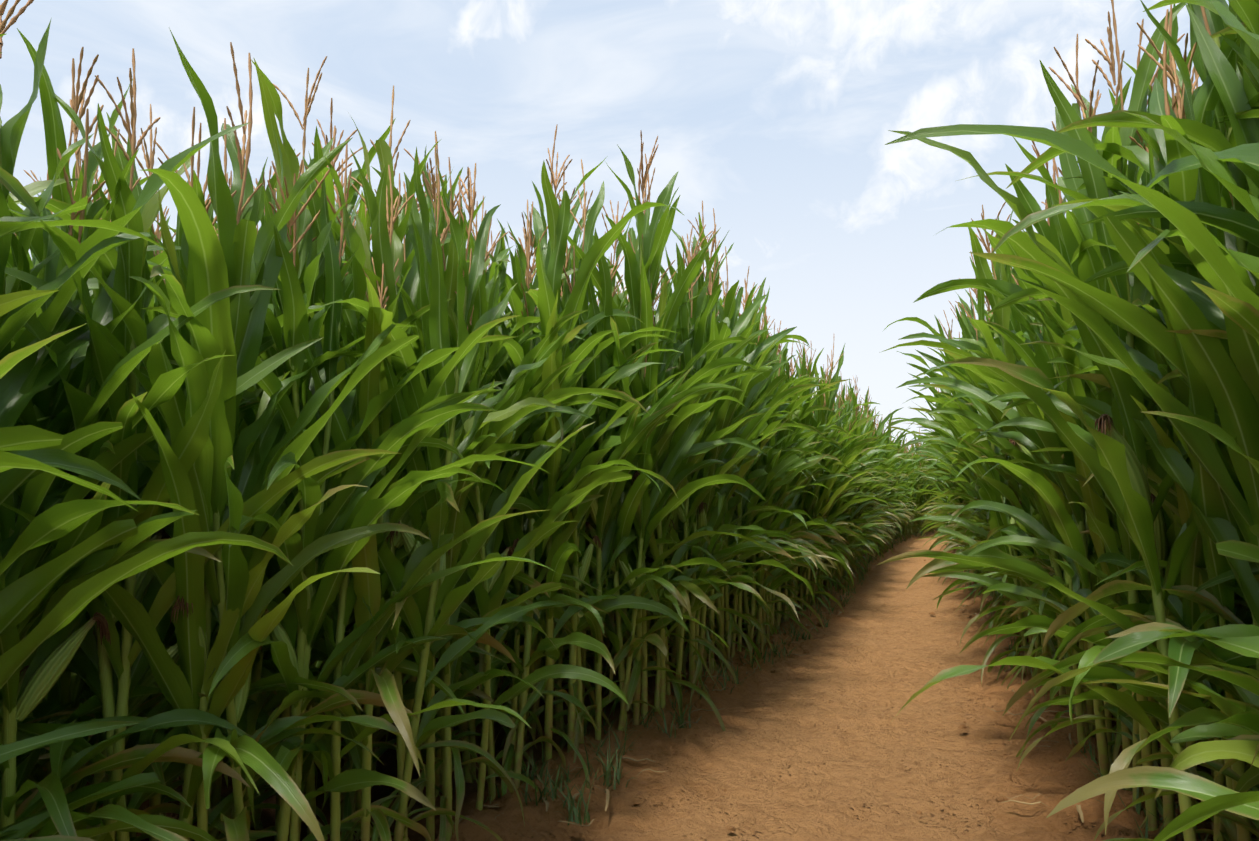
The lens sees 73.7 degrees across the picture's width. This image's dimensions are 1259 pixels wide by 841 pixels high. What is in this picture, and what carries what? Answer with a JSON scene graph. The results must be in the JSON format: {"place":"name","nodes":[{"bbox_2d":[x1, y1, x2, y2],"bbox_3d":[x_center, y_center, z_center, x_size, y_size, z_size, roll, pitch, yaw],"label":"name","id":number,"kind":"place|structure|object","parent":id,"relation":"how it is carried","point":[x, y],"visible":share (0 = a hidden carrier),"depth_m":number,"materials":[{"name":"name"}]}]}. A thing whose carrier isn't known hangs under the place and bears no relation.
{"place":"outdoors","nodes":[
{"label":"outdoors","id":0,"kind":"place"},
{"bbox_2d":[0,0,880,840],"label":"maize field","id":1,"kind":"structure","parent":0,"point":[252,478],"depth_m":2.34,"materials":[{"name":"green plant"}]},
{"bbox_2d":[88,206,922,738],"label":"maize field","id":2,"kind":"structure","parent":0,"point":[874,512],"depth_m":11.19,"materials":[{"name":"green plant"}]},
{"bbox_2d":[0,0,1228,449],"label":"sky","id":3,"kind":"structure","parent":0,"point":[777,116],"materials":[{"name":"blue"}]},
{"bbox_2d":[29,528,1256,840],"bbox_3d":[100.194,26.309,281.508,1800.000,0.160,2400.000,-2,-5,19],"label":"terrain","id":4,"kind":"structure","parent":0,"point":[821,742],"depth_m":3.85,"materials":[{"name":"brown soil"}]},
{"bbox_2d":[571,559,1063,836],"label":"soil clods","id":5,"kind":"object","parent":4,"relation":"on","point":[733,828],"visible":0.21,"depth_m":4.06,"materials":[{"name":"brown soil"}]},
{"bbox_2d":[452,539,1213,829],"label":"dry leaf litter","id":6,"kind":"object","parent":4,"relation":"on","point":[1078,808],"visible":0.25,"depth_m":3.70,"materials":[{"name":"brown plant"}]},
{"bbox_2d":[495,530,1217,840],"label":"weed tufts","id":7,"kind":"object","parent":4,"relation":"on","point":[618,773],"visible":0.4,"depth_m":3.55,"materials":[{"name":"green plant"}]},
{"bbox_2d":[891,428,938,537],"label":"maize field","id":8,"kind":"structure","parent":0,"point":[916,525],"depth_m":24.52,"materials":[{"name":"green plant"}]},
{"bbox_2d":[906,290,1004,612],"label":"maize field","id":9,"kind":"structure","parent":0,"point":[954,498],"depth_m":9.96,"materials":[{"name":"green plant"}]},
{"bbox_2d":[877,0,1258,840],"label":"maize field","id":10,"kind":"structure","parent":0,"point":[1181,222],"depth_m":2.33,"materials":[{"name":"green plant"}]}
]}

